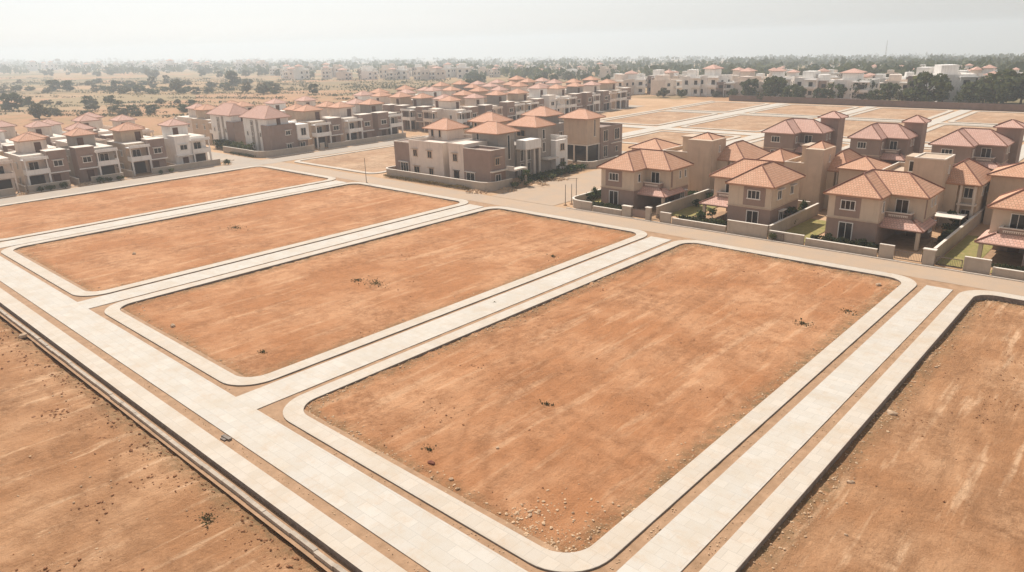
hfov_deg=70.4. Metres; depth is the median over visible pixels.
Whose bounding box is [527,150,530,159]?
window
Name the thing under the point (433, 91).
row house
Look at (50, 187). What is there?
bush
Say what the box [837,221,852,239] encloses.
window
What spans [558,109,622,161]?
tower house
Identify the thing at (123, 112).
broadleaf tree
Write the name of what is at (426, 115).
row house
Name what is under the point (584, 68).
town house
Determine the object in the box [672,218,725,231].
compound wall
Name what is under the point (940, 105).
compound wall
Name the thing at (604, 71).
town house
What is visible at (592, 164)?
compound wall
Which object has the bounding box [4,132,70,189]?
row house
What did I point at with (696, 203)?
bush
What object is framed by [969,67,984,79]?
town house
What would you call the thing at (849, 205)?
window
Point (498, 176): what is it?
window
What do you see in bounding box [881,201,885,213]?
window
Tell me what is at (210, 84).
broadleaf tree
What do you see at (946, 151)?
window
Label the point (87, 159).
window
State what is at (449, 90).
row house
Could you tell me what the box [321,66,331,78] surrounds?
town house
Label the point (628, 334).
plot ground
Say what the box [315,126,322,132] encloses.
window
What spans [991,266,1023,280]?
compound wall
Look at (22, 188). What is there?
compound wall
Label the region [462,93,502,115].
row house
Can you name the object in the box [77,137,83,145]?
terrace door
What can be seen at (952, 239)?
compound wall
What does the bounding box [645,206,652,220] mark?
gate pillar
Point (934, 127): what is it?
footpath
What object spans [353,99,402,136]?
row house
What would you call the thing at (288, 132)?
window
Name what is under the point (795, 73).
town house
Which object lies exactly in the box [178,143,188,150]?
window
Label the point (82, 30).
sky
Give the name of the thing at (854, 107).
footpath
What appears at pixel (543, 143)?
window
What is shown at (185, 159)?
door
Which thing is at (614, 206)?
hedge
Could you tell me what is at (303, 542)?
drain kerb
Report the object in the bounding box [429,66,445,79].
town house
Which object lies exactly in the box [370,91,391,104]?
row house
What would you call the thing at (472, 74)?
broadleaf tree
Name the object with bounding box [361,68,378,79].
town house
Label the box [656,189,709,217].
compound wall
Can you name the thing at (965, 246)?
lawn
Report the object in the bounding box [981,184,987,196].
window
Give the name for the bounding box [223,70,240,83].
broadleaf tree
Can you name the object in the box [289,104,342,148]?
row house
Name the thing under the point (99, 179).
bush
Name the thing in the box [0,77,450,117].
field scrub
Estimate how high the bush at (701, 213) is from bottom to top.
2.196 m
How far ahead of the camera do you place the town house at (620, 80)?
325.03 m
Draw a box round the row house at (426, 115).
[416,94,461,131]
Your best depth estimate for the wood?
947.85 m
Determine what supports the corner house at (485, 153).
on the ground at (646, 101)
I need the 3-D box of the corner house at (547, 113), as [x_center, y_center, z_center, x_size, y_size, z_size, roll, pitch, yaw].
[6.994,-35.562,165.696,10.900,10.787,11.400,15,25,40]
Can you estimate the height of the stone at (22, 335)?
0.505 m
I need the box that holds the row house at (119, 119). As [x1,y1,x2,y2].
[107,114,153,135]
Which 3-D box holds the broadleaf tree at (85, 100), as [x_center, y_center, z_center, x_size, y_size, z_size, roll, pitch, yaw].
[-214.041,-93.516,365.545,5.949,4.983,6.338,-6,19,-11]
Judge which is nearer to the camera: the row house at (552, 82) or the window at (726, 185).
the window at (726, 185)
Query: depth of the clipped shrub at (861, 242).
86.43 m
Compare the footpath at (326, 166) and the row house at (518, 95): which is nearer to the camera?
the footpath at (326, 166)
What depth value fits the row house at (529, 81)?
285.23 m
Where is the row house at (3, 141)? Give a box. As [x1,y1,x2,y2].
[0,129,13,156]
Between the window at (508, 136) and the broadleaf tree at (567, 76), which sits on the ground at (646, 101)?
the broadleaf tree at (567, 76)
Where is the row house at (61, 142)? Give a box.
[51,122,106,146]
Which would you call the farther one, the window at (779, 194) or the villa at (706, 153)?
the villa at (706, 153)
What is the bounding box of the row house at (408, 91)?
[395,89,416,103]
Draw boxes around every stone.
[18,333,26,338]
[886,409,898,415]
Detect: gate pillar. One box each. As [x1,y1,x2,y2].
[622,205,632,217]
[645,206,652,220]
[921,247,937,265]
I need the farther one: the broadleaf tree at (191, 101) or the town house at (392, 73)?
the town house at (392, 73)
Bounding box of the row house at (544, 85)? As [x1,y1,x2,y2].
[527,82,549,94]
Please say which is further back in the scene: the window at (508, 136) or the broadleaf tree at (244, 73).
the broadleaf tree at (244, 73)
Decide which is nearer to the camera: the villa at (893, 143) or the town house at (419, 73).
the villa at (893, 143)
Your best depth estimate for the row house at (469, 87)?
266.20 m
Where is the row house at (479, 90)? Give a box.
[469,86,489,102]
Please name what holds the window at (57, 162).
in the row house at (35, 161)
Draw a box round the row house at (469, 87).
[463,84,480,90]
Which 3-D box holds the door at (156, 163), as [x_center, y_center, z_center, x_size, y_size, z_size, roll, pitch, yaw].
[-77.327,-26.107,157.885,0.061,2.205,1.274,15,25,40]
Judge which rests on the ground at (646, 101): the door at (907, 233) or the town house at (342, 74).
the town house at (342, 74)
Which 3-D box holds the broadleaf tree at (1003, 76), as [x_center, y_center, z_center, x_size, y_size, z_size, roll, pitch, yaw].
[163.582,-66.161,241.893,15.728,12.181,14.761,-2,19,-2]
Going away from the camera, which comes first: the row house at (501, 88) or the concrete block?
the concrete block
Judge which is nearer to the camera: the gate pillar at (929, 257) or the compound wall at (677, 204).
the gate pillar at (929, 257)
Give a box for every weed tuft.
[198,511,223,524]
[355,275,389,288]
[795,318,813,326]
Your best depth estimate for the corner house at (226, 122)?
188.53 m
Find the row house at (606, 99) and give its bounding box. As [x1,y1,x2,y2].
[583,81,616,110]
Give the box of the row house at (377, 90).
[370,88,388,93]
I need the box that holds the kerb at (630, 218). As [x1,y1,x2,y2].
[0,135,1023,281]
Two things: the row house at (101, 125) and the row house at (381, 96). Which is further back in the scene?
the row house at (381, 96)
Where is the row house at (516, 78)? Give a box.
[507,75,525,81]
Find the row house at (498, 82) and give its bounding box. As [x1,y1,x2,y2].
[489,79,505,86]
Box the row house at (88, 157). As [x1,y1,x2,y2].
[56,127,120,182]
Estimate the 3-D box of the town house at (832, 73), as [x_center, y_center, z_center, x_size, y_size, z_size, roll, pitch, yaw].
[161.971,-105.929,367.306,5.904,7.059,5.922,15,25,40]
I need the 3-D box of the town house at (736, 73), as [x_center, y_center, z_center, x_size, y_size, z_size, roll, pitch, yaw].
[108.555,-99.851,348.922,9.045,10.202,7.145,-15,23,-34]
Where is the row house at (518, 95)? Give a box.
[506,88,543,116]
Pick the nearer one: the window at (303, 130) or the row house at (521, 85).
the window at (303, 130)
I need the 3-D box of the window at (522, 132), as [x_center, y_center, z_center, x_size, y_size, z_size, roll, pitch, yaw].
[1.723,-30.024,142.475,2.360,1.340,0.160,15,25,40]
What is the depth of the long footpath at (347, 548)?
46.67 m
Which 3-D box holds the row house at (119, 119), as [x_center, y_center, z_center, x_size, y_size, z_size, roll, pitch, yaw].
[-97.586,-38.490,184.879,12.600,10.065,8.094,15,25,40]
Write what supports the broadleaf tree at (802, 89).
on the ground at (646, 101)
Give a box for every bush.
[44,185,55,189]
[59,182,67,187]
[96,177,104,182]
[511,181,518,187]
[533,174,544,180]
[540,172,556,179]
[553,168,564,175]
[564,163,576,172]
[692,199,701,206]
[695,209,705,220]
[768,232,776,239]
[798,200,807,209]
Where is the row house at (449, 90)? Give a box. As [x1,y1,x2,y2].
[442,86,461,95]
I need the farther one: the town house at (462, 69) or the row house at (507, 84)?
the town house at (462, 69)
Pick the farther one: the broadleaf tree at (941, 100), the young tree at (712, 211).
the broadleaf tree at (941, 100)
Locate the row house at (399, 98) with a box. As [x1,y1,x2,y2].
[382,92,412,111]
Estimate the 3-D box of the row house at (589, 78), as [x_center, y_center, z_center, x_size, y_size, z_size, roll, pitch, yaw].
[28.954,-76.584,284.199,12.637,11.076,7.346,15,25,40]
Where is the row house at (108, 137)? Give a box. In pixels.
[100,122,150,140]
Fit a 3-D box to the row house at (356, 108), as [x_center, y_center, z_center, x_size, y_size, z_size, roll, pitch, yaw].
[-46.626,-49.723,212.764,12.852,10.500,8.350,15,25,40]
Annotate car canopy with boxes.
[935,211,966,230]
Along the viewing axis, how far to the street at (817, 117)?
219.61 m
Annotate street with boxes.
[0,180,952,571]
[0,256,527,571]
[622,103,1023,160]
[622,124,931,146]
[665,110,994,125]
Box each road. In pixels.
[0,105,640,204]
[207,152,258,163]
[265,162,1023,295]
[493,138,763,205]
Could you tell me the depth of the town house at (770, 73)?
340.88 m
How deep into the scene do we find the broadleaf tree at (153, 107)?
313.80 m
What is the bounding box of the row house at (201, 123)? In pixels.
[191,104,215,143]
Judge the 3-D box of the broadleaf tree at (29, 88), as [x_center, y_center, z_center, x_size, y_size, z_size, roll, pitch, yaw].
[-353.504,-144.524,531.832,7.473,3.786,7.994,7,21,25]
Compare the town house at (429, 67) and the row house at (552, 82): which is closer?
the row house at (552, 82)
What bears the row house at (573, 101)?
on the ground at (646, 101)
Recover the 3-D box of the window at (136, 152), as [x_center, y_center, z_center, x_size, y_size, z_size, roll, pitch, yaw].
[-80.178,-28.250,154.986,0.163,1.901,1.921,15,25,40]
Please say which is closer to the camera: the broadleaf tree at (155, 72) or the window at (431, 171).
the window at (431, 171)
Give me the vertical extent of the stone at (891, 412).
0.350 m
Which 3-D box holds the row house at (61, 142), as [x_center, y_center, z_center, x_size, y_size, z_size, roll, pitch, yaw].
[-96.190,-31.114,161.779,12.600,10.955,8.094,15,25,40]
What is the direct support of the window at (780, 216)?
in the villa at (763, 192)
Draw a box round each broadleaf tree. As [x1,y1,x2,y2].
[0,92,23,109]
[10,86,22,90]
[21,96,33,105]
[24,86,35,90]
[27,103,52,118]
[40,100,53,103]
[41,87,51,92]
[46,79,60,90]
[48,107,62,113]
[53,111,61,115]
[60,80,74,90]
[80,96,93,104]
[80,110,94,113]
[83,80,95,85]
[83,103,99,109]
[89,99,98,103]
[90,85,98,90]
[91,78,102,82]
[98,86,111,90]
[102,95,115,103]
[107,105,120,110]
[108,87,116,91]
[110,80,121,88]
[112,100,123,104]
[116,108,129,114]
[117,87,133,93]
[121,83,132,87]
[126,105,139,110]
[129,109,143,115]
[132,85,145,92]
[137,80,148,84]
[144,69,151,76]
[144,104,160,110]
[145,109,156,114]
[147,77,157,85]
[147,89,159,93]
[149,69,159,77]
[154,98,163,103]
[159,86,169,91]
[162,75,169,82]
[167,79,182,90]
[176,88,188,92]
[176,104,191,110]
[179,107,187,111]
[187,99,195,103]
[190,87,201,93]
[197,69,205,75]
[202,87,214,92]
[206,81,216,86]
[215,70,223,76]
[218,82,230,88]
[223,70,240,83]
[240,82,252,91]
[241,70,249,76]
[255,82,269,93]
[256,69,262,75]
[273,69,279,75]
[308,83,318,92]
[465,79,474,84]
[468,72,475,78]
[473,73,485,82]
[548,74,558,79]
[563,72,573,79]
[580,73,589,80]
[656,87,668,96]
[677,89,686,96]
[711,91,719,96]
[727,88,738,94]
[739,78,758,95]
[755,92,763,99]
[761,75,789,96]
[779,84,798,96]
[792,86,806,97]
[812,88,828,97]
[823,82,847,97]
[849,79,874,98]
[866,89,883,99]
[881,82,901,99]
[894,87,916,100]
[903,71,953,101]
[932,92,949,101]
[952,80,987,102]
[970,78,995,102]
[979,80,1014,103]
[985,68,1023,103]
[1005,73,1023,103]
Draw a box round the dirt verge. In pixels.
[0,165,1020,571]
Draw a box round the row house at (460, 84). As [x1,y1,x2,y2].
[451,80,469,90]
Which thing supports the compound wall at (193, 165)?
on the ground at (646, 101)
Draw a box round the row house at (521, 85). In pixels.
[507,82,528,95]
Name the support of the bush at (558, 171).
on the ground at (646, 101)
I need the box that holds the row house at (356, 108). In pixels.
[345,98,362,112]
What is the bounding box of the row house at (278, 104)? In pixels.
[263,98,287,112]
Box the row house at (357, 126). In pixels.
[322,101,373,141]
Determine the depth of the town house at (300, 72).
657.61 m
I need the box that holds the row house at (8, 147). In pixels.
[2,131,55,154]
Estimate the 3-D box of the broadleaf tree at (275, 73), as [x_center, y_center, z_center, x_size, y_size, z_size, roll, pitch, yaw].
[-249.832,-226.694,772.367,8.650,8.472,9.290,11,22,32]
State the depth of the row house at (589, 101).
253.60 m
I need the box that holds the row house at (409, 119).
[394,93,434,129]
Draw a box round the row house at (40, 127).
[23,120,65,146]
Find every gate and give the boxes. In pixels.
[632,208,644,218]
[651,213,659,220]
[773,233,783,240]
[894,250,922,262]
[935,256,962,268]
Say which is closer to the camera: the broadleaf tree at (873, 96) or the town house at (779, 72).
the broadleaf tree at (873, 96)
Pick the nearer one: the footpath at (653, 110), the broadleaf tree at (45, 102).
the footpath at (653, 110)
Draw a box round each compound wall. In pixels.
[0,188,15,196]
[14,182,26,192]
[27,180,70,192]
[70,176,79,184]
[91,172,124,182]
[117,167,133,176]
[152,159,220,173]
[223,145,314,157]
[320,142,324,149]
[328,133,405,148]
[386,166,512,191]
[572,189,600,210]
[577,156,615,168]
[593,205,621,215]
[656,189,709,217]
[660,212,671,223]
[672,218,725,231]
[710,189,809,210]
[727,219,768,238]
[729,95,1023,111]
[768,203,818,233]
[768,230,804,244]
[805,238,877,256]
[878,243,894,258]
[933,206,985,260]
[962,256,991,274]
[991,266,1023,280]
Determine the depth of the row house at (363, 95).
241.65 m
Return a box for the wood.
[0,52,1023,79]
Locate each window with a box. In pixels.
[0,165,4,173]
[28,161,39,169]
[53,159,63,166]
[80,155,92,162]
[99,153,109,160]
[132,149,140,156]
[153,147,162,153]
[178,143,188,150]
[193,141,201,148]
[284,129,291,135]
[300,127,306,135]
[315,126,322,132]
[332,124,339,130]
[363,121,369,126]
[380,119,386,124]
[400,161,408,170]
[410,148,417,156]
[413,165,419,172]
[425,150,431,158]
[427,167,433,174]
[452,153,457,161]
[454,170,459,178]
[464,171,475,180]
[494,156,501,165]
[495,174,500,180]
[507,134,510,159]
[517,130,525,136]
[520,150,523,161]
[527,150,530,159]
[542,129,545,138]
[542,142,545,151]
[560,143,564,150]
[593,119,595,136]
[603,130,608,141]
[603,145,607,157]
[608,172,618,181]
[609,190,618,203]
[614,127,619,139]
[651,171,659,182]
[725,184,728,192]
[745,210,758,223]
[746,189,760,199]
[770,136,779,142]
[776,187,785,200]
[778,208,786,220]
[789,183,796,194]
[804,135,812,142]
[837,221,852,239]
[839,199,855,210]
[857,142,866,148]
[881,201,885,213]
[889,141,897,149]
[894,198,909,212]
[907,161,913,171]
[941,149,952,153]
[960,209,969,219]
[962,186,974,198]
[980,148,991,157]
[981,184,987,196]
[1009,213,1023,228]
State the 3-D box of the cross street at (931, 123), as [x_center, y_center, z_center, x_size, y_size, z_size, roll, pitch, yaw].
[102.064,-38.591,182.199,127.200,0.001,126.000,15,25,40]
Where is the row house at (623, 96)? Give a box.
[597,79,631,108]
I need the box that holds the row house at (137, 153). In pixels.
[106,122,167,175]
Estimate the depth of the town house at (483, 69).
641.23 m
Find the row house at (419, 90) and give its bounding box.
[415,86,428,94]
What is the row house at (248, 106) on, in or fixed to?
on the ground at (646, 101)
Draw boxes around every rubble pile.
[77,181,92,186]
[465,189,488,193]
[497,186,516,191]
[527,179,549,185]
[550,176,577,180]
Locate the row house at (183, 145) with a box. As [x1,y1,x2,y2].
[152,118,211,163]
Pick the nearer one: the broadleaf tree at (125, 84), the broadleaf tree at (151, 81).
the broadleaf tree at (125, 84)
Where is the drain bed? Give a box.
[0,306,353,571]
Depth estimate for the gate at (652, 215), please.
103.46 m
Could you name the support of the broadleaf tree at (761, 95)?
on the ground at (646, 101)
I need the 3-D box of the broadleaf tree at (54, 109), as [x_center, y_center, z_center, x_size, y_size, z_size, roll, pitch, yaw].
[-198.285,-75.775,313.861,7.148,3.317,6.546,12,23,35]
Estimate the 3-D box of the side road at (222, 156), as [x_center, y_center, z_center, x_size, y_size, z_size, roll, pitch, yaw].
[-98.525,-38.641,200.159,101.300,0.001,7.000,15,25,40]
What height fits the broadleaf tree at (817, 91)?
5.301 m
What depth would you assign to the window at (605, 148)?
156.21 m
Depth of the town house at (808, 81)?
286.05 m
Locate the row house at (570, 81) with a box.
[564,78,582,89]
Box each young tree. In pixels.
[518,169,532,185]
[556,162,568,173]
[707,208,716,218]
[783,207,795,223]
[941,209,965,228]
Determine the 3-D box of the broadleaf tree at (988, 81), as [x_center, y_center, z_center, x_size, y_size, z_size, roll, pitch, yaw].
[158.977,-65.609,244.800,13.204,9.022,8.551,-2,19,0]
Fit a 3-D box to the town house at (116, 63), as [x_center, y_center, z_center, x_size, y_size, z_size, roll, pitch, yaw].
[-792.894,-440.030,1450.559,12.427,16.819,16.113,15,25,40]
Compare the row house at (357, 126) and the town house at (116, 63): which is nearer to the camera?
the row house at (357, 126)
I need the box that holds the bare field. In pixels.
[0,317,325,571]
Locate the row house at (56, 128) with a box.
[42,119,64,135]
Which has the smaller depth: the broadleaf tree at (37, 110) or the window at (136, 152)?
the window at (136, 152)
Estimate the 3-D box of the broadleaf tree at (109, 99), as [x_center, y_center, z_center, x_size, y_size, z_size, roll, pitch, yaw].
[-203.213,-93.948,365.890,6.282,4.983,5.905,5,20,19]
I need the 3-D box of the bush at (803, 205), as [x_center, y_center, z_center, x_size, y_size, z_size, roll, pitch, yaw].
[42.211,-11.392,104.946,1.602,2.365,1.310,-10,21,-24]
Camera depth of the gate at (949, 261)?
79.42 m
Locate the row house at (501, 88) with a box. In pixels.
[490,86,508,99]
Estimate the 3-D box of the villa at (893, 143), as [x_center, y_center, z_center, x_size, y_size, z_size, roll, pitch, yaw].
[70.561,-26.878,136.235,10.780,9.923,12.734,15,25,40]
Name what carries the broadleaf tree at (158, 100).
on the ground at (646, 101)
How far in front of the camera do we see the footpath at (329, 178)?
132.24 m
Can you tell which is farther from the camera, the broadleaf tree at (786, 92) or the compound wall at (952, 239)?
the broadleaf tree at (786, 92)
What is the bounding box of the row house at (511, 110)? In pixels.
[484,90,524,122]
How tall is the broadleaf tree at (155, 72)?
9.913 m
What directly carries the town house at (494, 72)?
on the ground at (646, 101)
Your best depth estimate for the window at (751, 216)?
96.85 m
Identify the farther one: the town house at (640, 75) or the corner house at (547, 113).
the town house at (640, 75)
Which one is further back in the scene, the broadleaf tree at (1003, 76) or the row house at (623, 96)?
the row house at (623, 96)
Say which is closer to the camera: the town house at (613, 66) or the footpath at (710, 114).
the footpath at (710, 114)
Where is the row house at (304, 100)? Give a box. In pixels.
[294,96,317,105]
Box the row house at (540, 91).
[527,84,564,115]
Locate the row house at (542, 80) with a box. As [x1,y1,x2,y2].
[535,77,549,83]
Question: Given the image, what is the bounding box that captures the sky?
[0,0,1023,61]
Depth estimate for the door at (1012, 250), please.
84.14 m
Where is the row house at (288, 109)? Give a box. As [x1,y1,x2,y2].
[282,103,302,120]
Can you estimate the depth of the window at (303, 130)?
180.68 m
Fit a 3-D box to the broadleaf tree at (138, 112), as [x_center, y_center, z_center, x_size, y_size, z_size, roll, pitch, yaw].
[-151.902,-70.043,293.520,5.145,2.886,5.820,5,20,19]
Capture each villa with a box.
[596,148,693,211]
[628,132,769,190]
[699,158,805,227]
[758,140,861,210]
[761,111,848,154]
[823,169,944,251]
[835,152,992,228]
[847,115,931,163]
[928,119,1023,169]
[974,187,1023,266]
[982,162,1023,224]
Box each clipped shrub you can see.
[810,234,821,239]
[823,233,834,241]
[838,237,849,243]
[854,238,866,245]
[866,242,875,247]
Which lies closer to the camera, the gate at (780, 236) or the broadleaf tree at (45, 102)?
the gate at (780, 236)
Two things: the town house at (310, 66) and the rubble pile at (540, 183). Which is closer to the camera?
the rubble pile at (540, 183)
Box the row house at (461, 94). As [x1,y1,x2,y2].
[451,90,471,105]
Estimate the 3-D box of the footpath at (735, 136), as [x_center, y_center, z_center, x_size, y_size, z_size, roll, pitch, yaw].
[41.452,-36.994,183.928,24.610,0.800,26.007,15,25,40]
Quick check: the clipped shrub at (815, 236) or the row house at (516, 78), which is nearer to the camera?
the clipped shrub at (815, 236)
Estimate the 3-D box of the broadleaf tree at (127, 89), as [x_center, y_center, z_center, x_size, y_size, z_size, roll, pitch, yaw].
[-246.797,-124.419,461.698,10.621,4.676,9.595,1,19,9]
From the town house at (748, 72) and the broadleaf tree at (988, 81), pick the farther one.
the town house at (748, 72)
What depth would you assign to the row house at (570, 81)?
273.77 m
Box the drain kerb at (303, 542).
[0,308,347,571]
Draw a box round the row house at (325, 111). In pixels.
[315,101,333,117]
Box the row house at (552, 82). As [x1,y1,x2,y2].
[545,79,566,92]
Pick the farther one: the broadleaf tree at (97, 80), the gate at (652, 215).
the broadleaf tree at (97, 80)
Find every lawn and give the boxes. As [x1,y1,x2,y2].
[671,204,715,216]
[784,219,825,241]
[938,235,992,267]
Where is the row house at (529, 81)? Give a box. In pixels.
[519,78,536,87]
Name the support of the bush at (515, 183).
on the ground at (646, 101)
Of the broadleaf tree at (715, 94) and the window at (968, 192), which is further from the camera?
the broadleaf tree at (715, 94)
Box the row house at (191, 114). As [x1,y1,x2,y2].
[173,103,201,133]
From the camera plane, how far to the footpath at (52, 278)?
99.13 m
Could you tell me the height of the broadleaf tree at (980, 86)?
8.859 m
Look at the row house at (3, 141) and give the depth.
164.15 m
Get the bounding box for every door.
[34,142,41,152]
[53,174,61,181]
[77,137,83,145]
[87,169,94,180]
[134,131,140,140]
[153,161,159,167]
[172,127,178,134]
[183,157,188,163]
[315,112,319,119]
[668,195,674,201]
[906,232,915,236]
[1007,248,1018,252]
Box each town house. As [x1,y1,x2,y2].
[27,60,38,70]
[42,63,48,69]
[48,61,57,69]
[113,61,120,66]
[149,63,161,70]
[164,59,176,71]
[187,59,192,68]
[192,62,200,70]
[201,63,212,67]
[233,60,245,69]
[250,59,257,67]
[256,60,268,69]
[269,66,279,74]
[280,64,290,77]
[283,67,294,79]
[293,64,309,79]
[307,63,315,72]
[321,63,332,76]
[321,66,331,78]
[332,64,343,76]
[336,68,353,79]
[358,66,372,78]
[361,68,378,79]
[379,65,388,78]
[386,68,398,79]
[389,63,397,69]
[396,66,409,78]
[404,66,411,75]
[412,64,424,75]
[413,67,429,79]
[425,65,444,70]
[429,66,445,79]
[443,62,455,77]
[456,63,471,78]
[478,67,491,75]
[489,68,499,76]
[569,69,582,77]
[578,66,589,72]
[598,66,611,77]
[607,64,619,71]
[610,74,633,93]
[624,70,645,93]
[636,74,646,86]
[647,69,664,93]
[650,75,681,94]
[664,70,678,78]
[679,71,686,78]
[682,69,701,95]
[697,64,732,95]
[715,77,734,96]
[729,67,742,80]
[734,68,761,80]
[734,76,763,95]
[756,73,766,80]
[767,67,794,96]
[767,68,775,76]
[786,70,802,80]
[794,71,823,97]
[817,74,834,96]
[818,68,838,79]
[829,69,839,77]
[833,68,879,99]
[834,70,842,78]
[864,74,883,89]
[875,74,888,81]
[884,74,907,99]
[885,70,898,74]
[902,72,913,78]
[907,67,933,100]
[930,64,979,102]
[964,64,972,68]
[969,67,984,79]
[978,65,996,74]
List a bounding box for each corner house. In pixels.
[206,102,247,146]
[238,105,311,150]
[393,118,471,176]
[448,121,526,181]
[464,112,512,134]
[506,115,567,177]
[511,106,563,134]
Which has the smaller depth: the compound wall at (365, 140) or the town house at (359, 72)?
the compound wall at (365, 140)
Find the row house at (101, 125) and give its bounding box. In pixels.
[77,112,112,128]
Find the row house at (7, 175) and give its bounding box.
[0,155,19,192]
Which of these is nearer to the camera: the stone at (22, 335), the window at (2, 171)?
the stone at (22, 335)
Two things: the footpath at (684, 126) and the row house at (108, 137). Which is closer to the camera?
the row house at (108, 137)
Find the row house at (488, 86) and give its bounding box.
[481,83,499,92]
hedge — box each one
[210,139,254,150]
[229,152,255,156]
[383,174,470,189]
[518,164,587,182]
[584,200,633,209]
[586,190,600,200]
[676,214,726,228]
[819,235,879,251]
[935,219,966,242]
[991,263,1023,270]
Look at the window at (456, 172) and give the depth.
134.07 m
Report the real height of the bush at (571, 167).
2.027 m
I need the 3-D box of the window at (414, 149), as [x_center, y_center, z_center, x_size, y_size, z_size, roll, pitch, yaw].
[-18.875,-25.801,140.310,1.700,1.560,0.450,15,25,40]
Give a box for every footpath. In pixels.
[0,165,335,241]
[0,288,406,571]
[1,182,468,296]
[104,206,646,385]
[283,240,916,571]
[294,145,393,173]
[600,101,712,119]
[600,111,717,125]
[622,131,740,143]
[671,102,768,111]
[681,114,813,131]
[699,290,1023,571]
[749,104,858,115]
[749,138,849,150]
[843,119,900,137]
[848,107,953,119]
[925,124,1023,142]
[948,111,1023,124]
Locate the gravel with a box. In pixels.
[0,175,1023,571]
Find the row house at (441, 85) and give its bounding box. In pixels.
[432,82,450,94]
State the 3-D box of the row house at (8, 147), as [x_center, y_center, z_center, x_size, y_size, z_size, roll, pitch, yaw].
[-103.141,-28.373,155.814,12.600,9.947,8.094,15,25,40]
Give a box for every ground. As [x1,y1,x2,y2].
[0,57,1023,571]
[0,167,326,238]
[17,184,458,290]
[122,209,635,376]
[301,146,395,171]
[305,244,900,552]
[604,102,761,124]
[622,132,732,144]
[687,105,852,130]
[741,300,1023,571]
[843,108,945,136]
[925,112,1023,141]
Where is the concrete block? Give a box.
[220,434,231,440]
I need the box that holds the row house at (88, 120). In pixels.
[71,114,111,138]
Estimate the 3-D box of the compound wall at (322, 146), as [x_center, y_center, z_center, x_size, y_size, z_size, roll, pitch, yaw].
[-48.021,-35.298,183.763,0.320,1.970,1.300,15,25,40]
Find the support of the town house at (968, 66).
on the ground at (646, 101)
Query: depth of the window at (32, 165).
141.51 m
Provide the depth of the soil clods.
49.15 m
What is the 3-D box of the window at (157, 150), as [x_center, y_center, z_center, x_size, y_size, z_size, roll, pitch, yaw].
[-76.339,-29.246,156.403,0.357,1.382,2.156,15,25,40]
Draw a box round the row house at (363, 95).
[342,91,372,102]
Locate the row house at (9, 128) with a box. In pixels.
[0,120,19,138]
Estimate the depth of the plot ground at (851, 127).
219.03 m
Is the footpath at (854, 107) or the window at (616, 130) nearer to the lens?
the window at (616, 130)
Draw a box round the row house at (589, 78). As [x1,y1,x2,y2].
[582,76,599,83]
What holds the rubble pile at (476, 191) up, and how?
on the ground at (646, 101)
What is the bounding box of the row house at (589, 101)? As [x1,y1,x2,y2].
[565,82,600,111]
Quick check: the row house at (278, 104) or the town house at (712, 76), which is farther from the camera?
the town house at (712, 76)
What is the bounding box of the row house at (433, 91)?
[422,86,442,104]
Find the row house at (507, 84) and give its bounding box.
[502,81,528,90]
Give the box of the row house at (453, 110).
[437,96,478,125]
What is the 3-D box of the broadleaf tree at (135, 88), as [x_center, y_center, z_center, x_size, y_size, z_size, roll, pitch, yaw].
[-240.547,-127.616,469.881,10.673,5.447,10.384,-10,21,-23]
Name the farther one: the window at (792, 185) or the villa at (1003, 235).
the window at (792, 185)
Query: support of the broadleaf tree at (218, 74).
on the ground at (646, 101)
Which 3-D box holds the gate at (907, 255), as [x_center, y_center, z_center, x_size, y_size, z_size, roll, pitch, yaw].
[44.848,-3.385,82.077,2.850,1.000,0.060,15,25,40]
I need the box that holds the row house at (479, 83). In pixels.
[469,81,486,85]
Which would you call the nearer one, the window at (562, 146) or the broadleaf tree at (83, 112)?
the window at (562, 146)
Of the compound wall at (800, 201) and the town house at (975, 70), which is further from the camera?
the town house at (975, 70)
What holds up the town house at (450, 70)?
on the ground at (646, 101)
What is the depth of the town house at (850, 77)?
266.78 m
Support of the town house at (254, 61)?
on the ground at (646, 101)
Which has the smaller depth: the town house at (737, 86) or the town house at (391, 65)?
the town house at (737, 86)
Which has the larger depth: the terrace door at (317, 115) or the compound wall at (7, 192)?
the terrace door at (317, 115)
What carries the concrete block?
on the dirt verge
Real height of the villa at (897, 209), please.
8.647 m
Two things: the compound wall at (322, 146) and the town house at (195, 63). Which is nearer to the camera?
the compound wall at (322, 146)
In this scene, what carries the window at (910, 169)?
in the villa at (965, 183)
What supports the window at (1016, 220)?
in the villa at (1003, 235)
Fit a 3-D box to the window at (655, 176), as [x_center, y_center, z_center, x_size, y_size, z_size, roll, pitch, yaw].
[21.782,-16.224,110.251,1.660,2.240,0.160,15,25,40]
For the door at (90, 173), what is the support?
in the row house at (88, 157)
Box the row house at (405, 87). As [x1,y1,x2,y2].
[395,85,414,91]
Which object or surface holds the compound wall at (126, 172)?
on the ground at (646, 101)
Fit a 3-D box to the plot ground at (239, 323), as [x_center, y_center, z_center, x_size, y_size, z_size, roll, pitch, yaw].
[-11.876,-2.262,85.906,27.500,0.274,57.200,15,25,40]
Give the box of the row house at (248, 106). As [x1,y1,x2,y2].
[235,101,255,109]
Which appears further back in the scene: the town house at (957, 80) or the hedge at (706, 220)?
the town house at (957, 80)
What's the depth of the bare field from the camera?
43.64 m
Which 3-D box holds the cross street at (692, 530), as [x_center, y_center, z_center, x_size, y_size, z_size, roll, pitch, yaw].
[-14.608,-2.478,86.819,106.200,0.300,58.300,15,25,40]
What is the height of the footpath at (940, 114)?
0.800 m
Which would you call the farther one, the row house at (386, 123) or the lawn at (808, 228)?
the row house at (386, 123)
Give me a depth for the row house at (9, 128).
171.89 m
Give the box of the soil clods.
[1,187,1023,571]
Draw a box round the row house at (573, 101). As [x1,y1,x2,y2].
[547,84,581,115]

